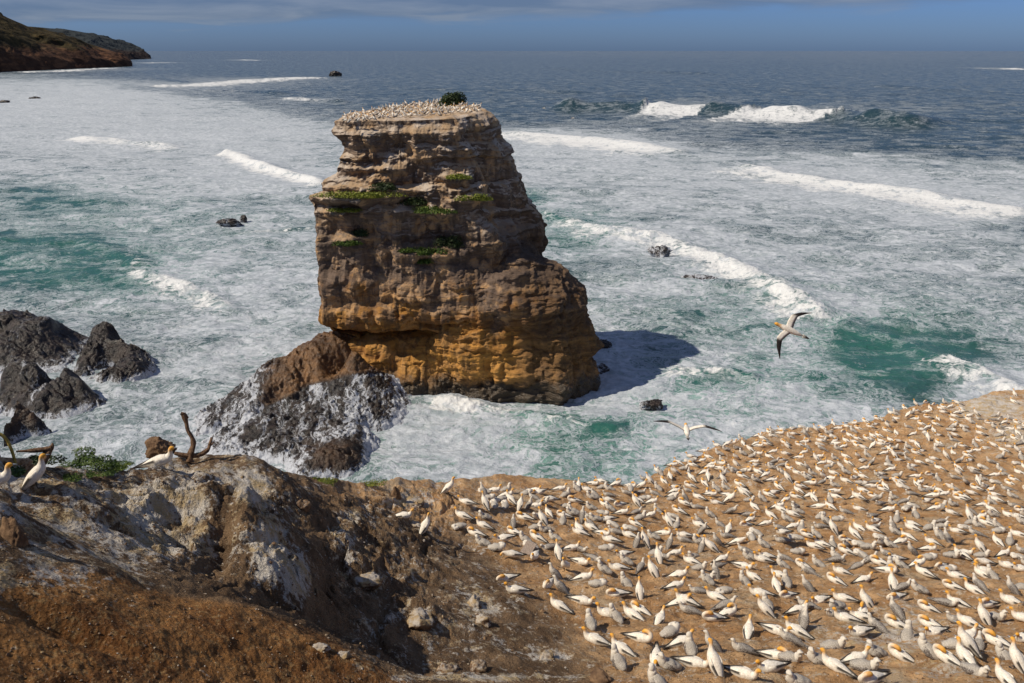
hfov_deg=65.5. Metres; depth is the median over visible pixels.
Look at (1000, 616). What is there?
gannet chick
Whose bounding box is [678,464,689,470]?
gannet chick
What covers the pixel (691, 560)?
gannet
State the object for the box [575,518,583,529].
gannet
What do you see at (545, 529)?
gannet chick
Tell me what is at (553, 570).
young gannet
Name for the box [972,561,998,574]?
gannet
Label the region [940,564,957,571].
gannet chick
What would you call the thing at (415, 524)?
rock
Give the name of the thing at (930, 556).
gannet chick
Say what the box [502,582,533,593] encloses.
gannet
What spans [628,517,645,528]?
gannet
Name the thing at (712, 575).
gannet chick
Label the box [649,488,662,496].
young gannet
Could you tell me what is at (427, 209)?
ledge plant
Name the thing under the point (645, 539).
gannet
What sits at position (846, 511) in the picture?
young gannet
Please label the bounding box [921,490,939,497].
gannet
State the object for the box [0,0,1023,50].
sky
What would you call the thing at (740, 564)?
gannet
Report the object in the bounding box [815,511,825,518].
gannet chick
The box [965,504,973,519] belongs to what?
gannet
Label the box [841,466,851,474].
gannet chick
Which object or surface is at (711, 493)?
gannet
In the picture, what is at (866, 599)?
gannet
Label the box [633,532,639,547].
young gannet
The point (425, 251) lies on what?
ledge plant
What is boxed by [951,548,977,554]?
gannet
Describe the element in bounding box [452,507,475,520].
gannet
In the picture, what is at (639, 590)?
gannet
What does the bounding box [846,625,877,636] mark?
gannet
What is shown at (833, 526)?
gannet
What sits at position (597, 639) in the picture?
gannet
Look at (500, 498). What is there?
gannet chick
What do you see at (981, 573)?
gannet
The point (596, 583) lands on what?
gannet chick
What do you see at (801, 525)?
gannet chick
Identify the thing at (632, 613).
gannet
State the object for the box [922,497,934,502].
gannet
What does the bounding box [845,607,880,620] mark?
gannet
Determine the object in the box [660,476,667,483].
gannet
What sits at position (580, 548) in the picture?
young gannet
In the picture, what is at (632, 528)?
gannet chick
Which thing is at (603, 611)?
gannet
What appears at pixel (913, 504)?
gannet chick
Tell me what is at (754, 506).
gannet
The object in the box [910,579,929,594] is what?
gannet chick
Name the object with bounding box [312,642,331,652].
rock
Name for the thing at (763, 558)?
gannet
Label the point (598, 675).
rock
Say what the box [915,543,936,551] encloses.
gannet
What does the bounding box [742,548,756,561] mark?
gannet chick
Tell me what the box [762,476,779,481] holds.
gannet
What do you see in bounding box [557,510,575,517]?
gannet
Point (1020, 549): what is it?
young gannet
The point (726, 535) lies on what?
young gannet
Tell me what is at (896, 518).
gannet chick
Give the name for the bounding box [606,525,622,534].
young gannet
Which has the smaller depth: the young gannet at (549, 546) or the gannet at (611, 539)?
the young gannet at (549, 546)
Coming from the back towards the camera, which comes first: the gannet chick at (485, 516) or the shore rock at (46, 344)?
the shore rock at (46, 344)
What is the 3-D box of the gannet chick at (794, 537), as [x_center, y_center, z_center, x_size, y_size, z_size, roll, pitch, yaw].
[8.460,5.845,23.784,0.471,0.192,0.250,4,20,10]
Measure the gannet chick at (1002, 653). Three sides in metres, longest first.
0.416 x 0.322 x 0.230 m
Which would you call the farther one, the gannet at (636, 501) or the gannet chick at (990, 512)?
the gannet at (636, 501)
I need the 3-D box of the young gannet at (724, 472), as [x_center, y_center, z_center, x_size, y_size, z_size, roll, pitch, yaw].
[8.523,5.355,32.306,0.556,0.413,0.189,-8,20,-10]
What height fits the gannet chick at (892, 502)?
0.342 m
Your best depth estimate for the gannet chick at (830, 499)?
28.96 m
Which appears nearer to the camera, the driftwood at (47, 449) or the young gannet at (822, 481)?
the driftwood at (47, 449)
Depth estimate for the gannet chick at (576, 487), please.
28.82 m
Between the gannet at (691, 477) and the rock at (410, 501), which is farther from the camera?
the gannet at (691, 477)
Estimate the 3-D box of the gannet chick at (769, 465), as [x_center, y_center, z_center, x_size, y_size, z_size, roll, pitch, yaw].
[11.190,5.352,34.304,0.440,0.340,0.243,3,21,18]
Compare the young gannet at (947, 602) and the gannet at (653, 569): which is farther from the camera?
the gannet at (653, 569)
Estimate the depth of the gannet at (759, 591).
17.90 m
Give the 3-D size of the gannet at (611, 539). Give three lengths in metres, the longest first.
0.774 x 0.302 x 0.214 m
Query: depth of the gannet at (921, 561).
20.67 m
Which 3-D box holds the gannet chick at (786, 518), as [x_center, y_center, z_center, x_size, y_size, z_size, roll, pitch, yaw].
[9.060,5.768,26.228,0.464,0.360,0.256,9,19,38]
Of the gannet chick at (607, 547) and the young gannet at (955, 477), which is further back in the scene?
the young gannet at (955, 477)
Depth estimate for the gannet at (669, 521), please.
25.36 m
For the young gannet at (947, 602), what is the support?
on the ground
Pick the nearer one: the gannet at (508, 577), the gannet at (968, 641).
the gannet at (968, 641)
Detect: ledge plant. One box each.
[310,190,405,198]
[326,208,361,212]
[330,240,363,246]
[349,228,369,236]
[367,181,397,190]
[397,195,426,205]
[398,246,423,252]
[412,205,457,213]
[416,247,447,255]
[417,257,433,263]
[430,235,464,248]
[444,173,472,179]
[454,193,493,201]
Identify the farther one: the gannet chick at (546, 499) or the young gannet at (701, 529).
the gannet chick at (546, 499)
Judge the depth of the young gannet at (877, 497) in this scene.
28.98 m
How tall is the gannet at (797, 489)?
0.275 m
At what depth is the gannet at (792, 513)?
26.74 m
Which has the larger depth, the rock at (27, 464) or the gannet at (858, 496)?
the gannet at (858, 496)
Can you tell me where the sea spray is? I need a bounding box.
[126,157,1021,410]
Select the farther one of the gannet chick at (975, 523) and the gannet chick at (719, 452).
the gannet chick at (719, 452)
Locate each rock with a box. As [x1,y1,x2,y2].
[0,309,88,380]
[0,359,106,418]
[0,457,33,474]
[0,516,28,546]
[4,401,51,446]
[73,321,156,383]
[144,436,176,458]
[216,218,243,226]
[240,215,246,222]
[295,499,310,511]
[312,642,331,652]
[329,71,341,75]
[336,517,347,523]
[337,651,349,658]
[354,571,382,590]
[391,486,401,499]
[406,496,424,506]
[407,607,433,630]
[410,520,420,527]
[436,662,459,672]
[467,594,480,608]
[470,659,486,672]
[475,614,491,627]
[539,649,553,659]
[589,667,611,682]
[597,363,609,374]
[600,339,611,348]
[639,399,663,409]
[647,245,672,257]
[681,274,717,279]
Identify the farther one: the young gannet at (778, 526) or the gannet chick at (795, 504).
the gannet chick at (795, 504)
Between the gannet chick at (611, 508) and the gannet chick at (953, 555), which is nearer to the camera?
the gannet chick at (953, 555)
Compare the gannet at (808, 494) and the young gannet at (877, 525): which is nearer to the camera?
the young gannet at (877, 525)
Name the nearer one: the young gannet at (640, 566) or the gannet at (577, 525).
the young gannet at (640, 566)
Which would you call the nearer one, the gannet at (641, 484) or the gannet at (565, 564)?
the gannet at (565, 564)
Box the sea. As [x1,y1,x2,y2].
[0,51,1023,484]
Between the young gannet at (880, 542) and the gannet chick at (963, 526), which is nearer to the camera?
the young gannet at (880, 542)
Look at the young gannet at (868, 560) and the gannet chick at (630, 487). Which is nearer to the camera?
the young gannet at (868, 560)
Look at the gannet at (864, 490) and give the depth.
30.55 m
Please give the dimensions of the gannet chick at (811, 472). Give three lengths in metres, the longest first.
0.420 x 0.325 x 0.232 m
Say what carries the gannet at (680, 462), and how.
on the ground
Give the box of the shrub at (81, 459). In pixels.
[60,446,116,468]
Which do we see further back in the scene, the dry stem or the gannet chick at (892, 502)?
the gannet chick at (892, 502)
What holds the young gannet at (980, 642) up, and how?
on the ground
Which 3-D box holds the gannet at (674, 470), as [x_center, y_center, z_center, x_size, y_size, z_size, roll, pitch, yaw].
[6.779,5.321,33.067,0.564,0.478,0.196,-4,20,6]
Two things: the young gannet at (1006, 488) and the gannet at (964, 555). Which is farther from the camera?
the young gannet at (1006, 488)
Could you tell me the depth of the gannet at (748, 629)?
14.92 m
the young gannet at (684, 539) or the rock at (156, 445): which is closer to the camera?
the rock at (156, 445)
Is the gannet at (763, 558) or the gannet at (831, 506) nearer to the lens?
the gannet at (763, 558)
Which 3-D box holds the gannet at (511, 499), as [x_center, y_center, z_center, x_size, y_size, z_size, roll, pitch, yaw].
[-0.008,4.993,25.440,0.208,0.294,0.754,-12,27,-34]
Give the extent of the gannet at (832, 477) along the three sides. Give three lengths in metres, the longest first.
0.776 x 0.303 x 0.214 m
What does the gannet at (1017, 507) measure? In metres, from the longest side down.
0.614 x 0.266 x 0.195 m
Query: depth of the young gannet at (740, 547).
22.63 m
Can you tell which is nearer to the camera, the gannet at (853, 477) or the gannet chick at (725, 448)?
the gannet at (853, 477)
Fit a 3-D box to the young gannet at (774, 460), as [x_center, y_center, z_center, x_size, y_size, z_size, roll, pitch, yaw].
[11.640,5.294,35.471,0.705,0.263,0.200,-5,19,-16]
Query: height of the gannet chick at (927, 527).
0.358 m
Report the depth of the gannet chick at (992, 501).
28.86 m
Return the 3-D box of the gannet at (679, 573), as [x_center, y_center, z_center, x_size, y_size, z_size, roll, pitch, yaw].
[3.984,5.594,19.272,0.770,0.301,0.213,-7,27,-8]
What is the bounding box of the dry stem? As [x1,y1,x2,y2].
[0,433,16,465]
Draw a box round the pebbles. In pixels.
[0,460,1023,682]
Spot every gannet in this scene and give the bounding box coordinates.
[0,462,17,484]
[21,453,50,489]
[133,446,177,468]
[394,508,414,518]
[418,512,430,534]
[439,476,456,493]
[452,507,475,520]
[457,495,479,504]
[467,526,489,536]
[474,517,496,530]
[479,482,487,494]
[481,491,490,511]
[488,484,503,492]
[492,533,517,540]
[496,488,513,496]
[496,573,521,581]
[500,550,526,557]
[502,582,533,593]
[505,489,516,504]
[507,526,524,535]
[510,514,515,527]
[516,493,522,510]
[516,511,537,520]
[524,496,533,508]
[528,491,539,499]
[530,529,548,543]
[530,548,539,559]
[531,499,544,507]
[533,488,547,493]
[537,506,548,525]
[538,543,562,549]
[542,576,553,588]
[543,495,561,500]
[545,504,553,518]
[547,562,565,580]
[547,593,575,614]
[548,483,567,490]
[550,575,571,594]
[554,539,562,560]
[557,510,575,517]
[561,541,581,550]
[561,557,569,567]
[564,595,597,605]
[566,568,596,580]
[567,495,585,502]
[568,557,592,564]
[571,524,592,536]
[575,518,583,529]
[575,545,588,551]
[579,505,584,524]
[579,626,611,646]
[581,483,596,491]
[582,553,601,561]
[583,479,598,485]
[584,515,595,525]
[584,518,599,529]
[590,488,599,498]
[591,528,609,535]
[594,476,609,482]
[594,602,626,619]
[599,498,610,505]
[599,532,624,542]
[600,514,619,521]
[601,494,615,501]
[603,490,617,496]
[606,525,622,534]
[606,559,633,570]
[606,588,633,596]
[608,478,621,485]
[608,633,638,656]
[611,506,629,514]
[614,500,628,506]
[614,549,635,556]
[619,488,631,494]
[619,601,645,621]
[619,629,652,642]
[620,481,635,486]
[621,527,640,538]
[628,506,641,513]
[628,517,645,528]
[631,492,640,506]
[631,600,653,615]
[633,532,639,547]
[634,493,644,502]
[635,478,647,487]
[635,557,644,574]
[635,575,643,599]
[637,488,647,493]
[641,527,651,549]
[642,496,659,503]
[645,472,653,484]
[645,508,657,517]
[647,555,659,577]
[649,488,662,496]
[650,552,671,559]
[650,641,661,665]
[652,527,670,535]
[653,605,665,624]
[654,420,721,440]
[654,542,662,563]
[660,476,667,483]
[660,513,680,522]
[660,576,687,589]
[660,593,693,607]
[661,629,695,649]
[664,460,677,466]
[664,490,681,496]
[664,510,673,526]
[665,485,680,493]
[665,533,672,550]
[665,546,683,555]
[665,566,689,577]
[667,469,672,480]
[668,484,681,488]
[669,465,681,474]
[669,655,708,667]
[672,504,689,515]
[673,588,704,608]
[674,457,684,465]
[674,528,697,537]
[675,533,694,542]
[676,601,702,615]
[678,497,690,505]
[680,552,701,564]
[682,489,688,500]
[683,486,696,493]
[684,480,699,488]
[686,472,697,482]
[687,460,700,466]
[687,584,706,593]
[689,503,705,508]
[690,517,711,528]
[692,490,707,500]
[694,513,707,525]
[696,467,708,474]
[696,522,708,534]
[698,537,704,553]
[700,630,723,652]
[701,477,708,486]
[701,489,716,495]
[702,463,716,467]
[702,534,720,552]
[702,610,730,621]
[703,586,727,600]
[705,459,716,465]
[705,470,710,481]
[707,637,724,677]
[709,595,738,610]
[710,497,726,504]
[710,562,727,567]
[711,532,725,546]
[711,551,729,562]
[712,560,719,579]
[714,465,725,469]
[714,517,724,526]
[716,468,726,478]
[717,492,736,495]
[718,530,737,538]
[718,602,736,616]
[720,470,727,483]
[722,490,736,502]
[722,505,738,513]
[723,664,764,679]
[724,519,731,532]
[724,537,747,544]
[727,638,761,655]
[728,561,756,568]
[734,479,747,487]
[735,486,750,497]
[736,471,749,478]
[736,543,753,553]
[738,466,751,471]
[738,511,756,516]
[739,484,754,495]
[739,520,755,525]
[743,613,753,639]
[744,566,762,580]
[745,513,754,521]
[747,583,779,596]
[749,462,761,466]
[749,499,760,509]
[753,466,762,473]
[753,551,776,562]
[753,594,777,618]
[753,646,787,658]
[753,659,792,672]
[754,621,794,635]
[755,517,772,525]
[756,549,776,558]
[758,469,769,477]
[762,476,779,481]
[763,489,778,497]
[764,506,778,519]
[768,489,782,494]
[768,499,785,508]
[769,457,779,462]
[769,565,790,577]
[771,571,781,591]
[772,312,808,357]
[772,522,788,529]
[774,481,786,491]
[774,502,786,512]
[774,527,793,533]
[774,535,795,542]
[775,461,787,466]
[777,550,795,562]
[777,626,807,647]
[778,494,789,502]
[779,590,800,598]
[782,600,808,614]
[782,616,815,639]
[783,469,792,482]
[784,506,805,518]
[785,464,796,469]
[785,519,799,528]
[790,491,805,499]
[792,467,800,474]
[792,483,805,494]
[794,481,810,488]
[795,558,815,570]
[795,596,822,609]
[798,603,808,621]
[799,562,821,577]
[799,574,814,591]
[799,606,808,629]
[800,478,816,484]
[800,529,818,538]
[802,490,817,496]
[805,538,827,549]
[806,503,828,508]
[809,595,832,604]
[810,490,818,501]
[811,536,835,547]
[813,522,829,528]
[816,477,826,484]
[818,647,857,679]
[820,470,828,478]
[820,475,837,479]
[823,487,843,492]
[823,554,847,561]
[824,499,838,511]
[825,608,847,616]
[826,572,847,586]
[828,467,843,475]
[829,490,846,499]
[829,516,838,535]
[829,563,853,575]
[829,607,867,623]
[830,588,860,602]
[838,506,854,514]
[838,534,852,541]
[838,543,857,556]
[840,474,853,483]
[840,646,872,663]
[843,539,852,547]
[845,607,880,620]
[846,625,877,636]
[847,522,862,539]
[847,559,866,570]
[850,474,859,479]
[850,571,874,583]
[851,489,869,501]
[851,503,867,510]
[851,519,865,530]
[855,484,868,492]
[857,584,874,607]
[858,601,867,611]
[858,670,891,682]
[860,482,879,487]
[864,521,885,534]
[864,551,877,563]
[865,457,875,465]
[865,512,880,517]
[865,522,881,528]
[865,612,890,633]
[867,491,877,496]
[868,479,881,483]
[868,492,884,500]
[870,554,886,565]
[871,516,882,522]
[871,563,896,572]
[875,500,886,505]
[877,475,888,479]
[877,484,890,491]
[877,504,896,511]
[877,537,886,546]
[879,546,893,556]
[881,479,889,488]
[884,614,913,629]
[886,592,909,600]
[888,552,909,561]
[888,567,898,591]
[888,643,914,662]
[889,477,904,484]
[889,516,896,528]
[889,595,905,621]
[890,578,910,591]
[892,534,907,544]
[897,496,910,503]
[899,528,918,541]
[902,517,922,526]
[903,519,925,532]
[905,489,920,495]
[906,541,918,555]
[908,555,925,566]
[913,478,919,486]
[914,561,939,579]
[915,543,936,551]
[917,599,942,612]
[918,614,952,632]
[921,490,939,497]
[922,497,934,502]
[923,502,941,510]
[923,534,945,547]
[923,626,950,635]
[925,486,935,490]
[927,597,960,606]
[932,643,960,665]
[934,562,948,567]
[936,516,949,522]
[939,489,951,495]
[942,579,966,589]
[943,527,951,542]
[943,611,958,623]
[944,506,963,516]
[944,590,972,607]
[945,567,971,579]
[946,524,970,533]
[949,473,962,479]
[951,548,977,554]
[952,493,970,501]
[952,544,973,560]
[953,620,986,660]
[954,608,984,629]
[955,635,977,664]
[956,491,975,500]
[961,577,986,594]
[962,477,969,484]
[963,490,982,495]
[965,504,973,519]
[965,504,977,514]
[965,623,979,637]
[968,526,989,537]
[969,467,983,474]
[970,483,987,491]
[971,572,989,592]
[972,500,989,506]
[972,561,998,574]
[972,563,987,577]
[973,534,986,551]
[974,558,998,564]
[975,630,984,649]
[976,510,986,518]
[976,597,992,625]
[978,516,994,526]
[982,597,1001,607]
[982,628,1023,654]
[984,501,1000,513]
[986,489,1006,496]
[988,493,1007,503]
[992,531,1005,546]
[993,657,1017,682]
[994,546,1010,556]
[996,588,1021,604]
[997,557,1013,568]
[1001,484,1017,490]
[1001,508,1010,516]
[1006,501,1023,507]
[1006,576,1020,595]
[1006,606,1023,621]
[1007,635,1023,673]
[1008,526,1023,536]
[1009,510,1023,517]
[1010,562,1023,571]
[1014,505,1023,511]
[1014,544,1023,553]
[1014,632,1023,642]
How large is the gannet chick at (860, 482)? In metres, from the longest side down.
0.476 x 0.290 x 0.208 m
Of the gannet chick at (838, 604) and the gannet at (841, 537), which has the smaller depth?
the gannet chick at (838, 604)
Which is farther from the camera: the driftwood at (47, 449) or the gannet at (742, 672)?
the gannet at (742, 672)
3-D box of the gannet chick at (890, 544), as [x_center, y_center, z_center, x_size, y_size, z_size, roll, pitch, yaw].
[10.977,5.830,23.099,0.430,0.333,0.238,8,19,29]
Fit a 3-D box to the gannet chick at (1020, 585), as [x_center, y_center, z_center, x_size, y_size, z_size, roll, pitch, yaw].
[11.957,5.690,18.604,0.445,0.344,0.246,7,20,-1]
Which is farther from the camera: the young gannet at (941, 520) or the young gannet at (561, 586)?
the young gannet at (941, 520)
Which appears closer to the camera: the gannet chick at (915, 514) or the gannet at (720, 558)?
the gannet at (720, 558)
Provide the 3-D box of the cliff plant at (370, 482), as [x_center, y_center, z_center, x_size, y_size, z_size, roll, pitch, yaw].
[-3.835,3.828,21.663,0.882,0.071,0.419,0,20,0]
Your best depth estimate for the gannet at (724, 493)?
29.41 m
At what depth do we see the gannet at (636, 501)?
27.81 m
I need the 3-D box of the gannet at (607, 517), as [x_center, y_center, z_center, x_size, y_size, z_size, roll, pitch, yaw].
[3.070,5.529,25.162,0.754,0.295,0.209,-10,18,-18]
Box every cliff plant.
[10,465,25,476]
[27,454,66,465]
[62,472,83,481]
[81,459,134,472]
[86,470,114,477]
[311,476,337,485]
[359,478,387,486]
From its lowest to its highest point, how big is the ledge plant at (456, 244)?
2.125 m
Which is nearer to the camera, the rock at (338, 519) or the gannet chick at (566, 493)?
the rock at (338, 519)
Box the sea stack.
[309,103,603,405]
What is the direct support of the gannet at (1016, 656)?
on the ground
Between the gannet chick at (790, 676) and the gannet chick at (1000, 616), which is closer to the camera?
the gannet chick at (790, 676)
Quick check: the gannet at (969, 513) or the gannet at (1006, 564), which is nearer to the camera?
the gannet at (1006, 564)
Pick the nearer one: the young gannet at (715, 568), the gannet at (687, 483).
the young gannet at (715, 568)
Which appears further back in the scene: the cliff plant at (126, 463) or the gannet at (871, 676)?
the cliff plant at (126, 463)
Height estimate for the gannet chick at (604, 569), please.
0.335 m
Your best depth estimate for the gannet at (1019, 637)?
14.82 m
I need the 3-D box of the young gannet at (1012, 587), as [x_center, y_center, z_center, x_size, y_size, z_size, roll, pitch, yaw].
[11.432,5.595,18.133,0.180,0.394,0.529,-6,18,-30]
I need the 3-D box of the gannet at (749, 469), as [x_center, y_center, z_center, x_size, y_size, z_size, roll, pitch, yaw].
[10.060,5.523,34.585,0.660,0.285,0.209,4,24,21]
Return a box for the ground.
[0,390,1023,682]
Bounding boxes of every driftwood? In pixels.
[16,443,53,464]
[174,412,213,462]
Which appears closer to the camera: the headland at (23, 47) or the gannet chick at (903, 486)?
the gannet chick at (903, 486)
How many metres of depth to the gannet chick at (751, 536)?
23.65 m
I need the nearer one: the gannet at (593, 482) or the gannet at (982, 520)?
the gannet at (982, 520)
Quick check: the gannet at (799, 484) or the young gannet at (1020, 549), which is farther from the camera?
the gannet at (799, 484)
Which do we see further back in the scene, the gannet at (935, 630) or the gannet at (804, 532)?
the gannet at (804, 532)
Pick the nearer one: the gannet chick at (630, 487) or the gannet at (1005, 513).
the gannet at (1005, 513)
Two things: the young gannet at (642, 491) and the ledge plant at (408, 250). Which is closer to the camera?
the young gannet at (642, 491)
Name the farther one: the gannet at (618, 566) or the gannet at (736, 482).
the gannet at (736, 482)
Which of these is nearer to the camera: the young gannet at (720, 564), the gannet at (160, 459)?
the gannet at (160, 459)
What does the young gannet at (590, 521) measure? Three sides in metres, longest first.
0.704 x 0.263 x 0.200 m
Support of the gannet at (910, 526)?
on the ground
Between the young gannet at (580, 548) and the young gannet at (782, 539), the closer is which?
the young gannet at (580, 548)
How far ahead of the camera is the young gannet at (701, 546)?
22.45 m
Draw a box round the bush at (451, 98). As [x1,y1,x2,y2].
[437,91,466,106]
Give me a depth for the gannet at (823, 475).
32.23 m
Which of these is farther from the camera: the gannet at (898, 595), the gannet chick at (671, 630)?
the gannet at (898, 595)
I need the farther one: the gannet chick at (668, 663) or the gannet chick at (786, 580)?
the gannet chick at (786, 580)
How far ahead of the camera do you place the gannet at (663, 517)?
26.18 m
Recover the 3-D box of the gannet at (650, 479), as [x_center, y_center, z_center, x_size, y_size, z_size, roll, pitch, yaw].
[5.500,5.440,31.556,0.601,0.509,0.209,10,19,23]
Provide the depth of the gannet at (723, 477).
31.56 m
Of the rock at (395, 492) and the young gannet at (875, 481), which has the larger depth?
the young gannet at (875, 481)
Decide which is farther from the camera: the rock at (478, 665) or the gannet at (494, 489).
the gannet at (494, 489)
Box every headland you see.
[0,12,132,71]
[28,26,150,59]
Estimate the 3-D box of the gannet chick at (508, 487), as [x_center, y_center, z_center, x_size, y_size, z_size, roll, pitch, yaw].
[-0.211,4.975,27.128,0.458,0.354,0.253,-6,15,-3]
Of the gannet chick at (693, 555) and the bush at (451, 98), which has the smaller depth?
the gannet chick at (693, 555)
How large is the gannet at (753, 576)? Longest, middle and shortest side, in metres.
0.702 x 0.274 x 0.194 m
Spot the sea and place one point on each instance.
(116, 183)
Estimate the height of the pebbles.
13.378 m
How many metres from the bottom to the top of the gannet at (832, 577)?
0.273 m
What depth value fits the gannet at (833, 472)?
33.40 m
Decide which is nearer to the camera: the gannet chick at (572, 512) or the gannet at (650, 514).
the gannet chick at (572, 512)
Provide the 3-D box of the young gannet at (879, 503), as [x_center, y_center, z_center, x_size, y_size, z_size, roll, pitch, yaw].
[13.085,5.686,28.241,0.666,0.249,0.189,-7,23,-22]
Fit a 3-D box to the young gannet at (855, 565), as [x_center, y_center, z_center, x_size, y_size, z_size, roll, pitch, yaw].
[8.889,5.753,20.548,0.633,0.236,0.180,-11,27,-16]
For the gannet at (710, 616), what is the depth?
15.73 m
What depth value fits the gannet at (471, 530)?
20.79 m
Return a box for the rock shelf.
[191,330,411,478]
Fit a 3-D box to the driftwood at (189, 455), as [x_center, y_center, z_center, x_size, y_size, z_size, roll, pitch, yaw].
[-6.226,1.868,15.570,0.659,0.941,0.560,0,20,0]
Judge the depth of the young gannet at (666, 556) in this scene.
21.57 m
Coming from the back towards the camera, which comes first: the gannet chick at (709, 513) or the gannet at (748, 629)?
the gannet chick at (709, 513)
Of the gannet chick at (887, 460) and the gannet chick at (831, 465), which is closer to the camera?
the gannet chick at (831, 465)
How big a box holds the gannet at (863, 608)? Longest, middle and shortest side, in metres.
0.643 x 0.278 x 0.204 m
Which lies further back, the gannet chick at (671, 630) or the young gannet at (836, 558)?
the young gannet at (836, 558)
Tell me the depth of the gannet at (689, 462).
34.20 m
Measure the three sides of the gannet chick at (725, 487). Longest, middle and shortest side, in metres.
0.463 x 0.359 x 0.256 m
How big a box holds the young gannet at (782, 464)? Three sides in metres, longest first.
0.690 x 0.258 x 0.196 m
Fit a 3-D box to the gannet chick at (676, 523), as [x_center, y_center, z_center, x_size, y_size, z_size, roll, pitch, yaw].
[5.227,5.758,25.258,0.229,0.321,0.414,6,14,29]
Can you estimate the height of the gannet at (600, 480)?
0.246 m
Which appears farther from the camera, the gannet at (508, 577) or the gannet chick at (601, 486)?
the gannet chick at (601, 486)
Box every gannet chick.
[451,522,466,529]
[475,534,491,545]
[478,510,491,519]
[485,494,494,499]
[488,542,505,551]
[490,498,498,508]
[494,495,506,501]
[500,482,511,491]
[501,499,508,509]
[519,530,531,540]
[520,488,531,494]
[528,520,542,529]
[532,512,538,518]
[536,496,550,504]
[538,524,551,532]
[549,530,561,540]
[559,511,566,524]
[560,487,570,497]
[561,501,570,507]
[566,506,578,515]
[573,481,580,491]
[584,608,596,630]
[586,491,598,499]
[586,501,597,510]
[588,578,606,587]
[589,512,602,521]
[596,509,609,514]
[597,482,606,488]
[597,559,612,574]
[598,543,614,550]
[604,483,615,490]
[605,501,615,511]
[606,520,619,527]
[609,603,623,623]
[610,643,626,670]
[620,552,633,565]
[620,571,632,586]
[622,524,637,531]
[626,483,633,491]
[634,510,646,520]
[639,495,651,499]
[647,529,660,539]
[647,663,666,682]
[648,545,663,554]
[653,503,662,512]
[654,481,662,491]
[656,651,681,671]
[657,466,663,475]
[659,621,680,638]
[667,493,677,500]
[667,512,678,518]
[673,517,679,528]
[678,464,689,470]
[684,631,697,655]
[687,551,699,557]
[688,457,697,461]
[691,561,708,570]
[692,533,705,544]
[698,570,716,579]
[700,570,714,585]
[705,506,715,517]
[712,481,720,491]
[715,448,723,455]
[715,586,732,593]
[721,481,730,489]
[722,445,730,450]
[739,448,746,455]
[739,570,750,584]
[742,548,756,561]
[743,495,754,501]
[746,531,755,540]
[748,451,756,457]
[749,527,762,536]
[751,474,760,481]
[758,491,767,501]
[758,535,770,548]
[762,591,773,610]
[767,462,776,469]
[776,555,790,568]
[777,649,804,662]
[781,511,793,522]
[781,569,792,587]
[784,669,811,682]
[787,534,803,539]
[790,547,805,554]
[791,501,799,507]
[792,505,804,514]
[797,520,804,532]
[803,471,812,479]
[807,468,817,474]
[807,646,825,665]
[811,526,821,537]
[812,554,825,566]
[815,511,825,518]
[820,512,829,524]
[820,635,848,648]
[824,462,834,467]
[827,492,833,502]
[829,479,840,486]
[829,535,836,546]
[829,598,846,609]
[830,547,844,561]
[831,453,839,459]
[832,515,844,521]
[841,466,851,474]
[850,657,882,671]
[851,540,864,546]
[853,548,867,558]
[855,480,867,484]
[860,540,877,549]
[864,449,871,457]
[864,639,887,657]
[872,533,888,540]
[883,536,897,547]
[884,462,894,466]
[885,455,890,462]
[886,556,897,572]
[888,497,899,505]
[888,524,900,535]
[889,491,898,499]
[892,471,903,476]
[893,510,900,522]
[895,556,909,568]
[898,484,909,489]
[900,619,914,640]
[901,505,911,510]
[906,502,919,508]
[907,463,916,470]
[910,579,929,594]
[912,506,919,518]
[917,632,939,659]
[918,484,928,491]
[921,552,937,560]
[923,520,935,530]
[934,527,944,539]
[935,473,941,481]
[936,520,949,527]
[939,500,946,509]
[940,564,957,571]
[941,636,964,649]
[943,549,961,558]
[948,498,958,506]
[950,483,960,490]
[957,524,971,529]
[960,662,990,677]
[964,516,976,524]
[972,518,985,527]
[973,549,990,557]
[979,474,988,480]
[981,482,988,487]
[986,564,999,579]
[987,495,997,504]
[987,508,999,516]
[989,479,1001,483]
[989,609,1008,620]
[991,527,1005,533]
[992,518,1002,526]
[995,641,1010,660]
[999,469,1009,475]
[1005,532,1014,545]
[1006,489,1018,498]
[1010,552,1023,559]
[1015,582,1023,589]
[1016,514,1023,524]
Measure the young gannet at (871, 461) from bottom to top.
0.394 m
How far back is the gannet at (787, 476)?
31.68 m
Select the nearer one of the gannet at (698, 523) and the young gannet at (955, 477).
the gannet at (698, 523)
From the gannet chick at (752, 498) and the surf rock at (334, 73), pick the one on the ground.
the gannet chick at (752, 498)
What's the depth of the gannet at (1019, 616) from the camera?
16.01 m
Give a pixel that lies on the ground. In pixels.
(234, 580)
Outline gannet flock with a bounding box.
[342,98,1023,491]
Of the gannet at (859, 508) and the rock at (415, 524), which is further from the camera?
the gannet at (859, 508)
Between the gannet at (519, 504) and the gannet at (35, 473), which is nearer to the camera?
the gannet at (35, 473)
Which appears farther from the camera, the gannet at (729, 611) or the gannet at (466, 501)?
the gannet at (466, 501)
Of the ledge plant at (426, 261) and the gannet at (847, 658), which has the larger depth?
the ledge plant at (426, 261)
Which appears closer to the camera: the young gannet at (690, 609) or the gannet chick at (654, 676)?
the gannet chick at (654, 676)
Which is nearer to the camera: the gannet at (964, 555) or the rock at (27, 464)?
the rock at (27, 464)
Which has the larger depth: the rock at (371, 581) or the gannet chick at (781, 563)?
the gannet chick at (781, 563)
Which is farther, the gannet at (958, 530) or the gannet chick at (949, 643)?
the gannet at (958, 530)
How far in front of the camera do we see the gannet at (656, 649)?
12.90 m
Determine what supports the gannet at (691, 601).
on the ground
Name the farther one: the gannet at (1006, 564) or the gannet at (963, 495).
the gannet at (963, 495)
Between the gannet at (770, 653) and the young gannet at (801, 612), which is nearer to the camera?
the gannet at (770, 653)

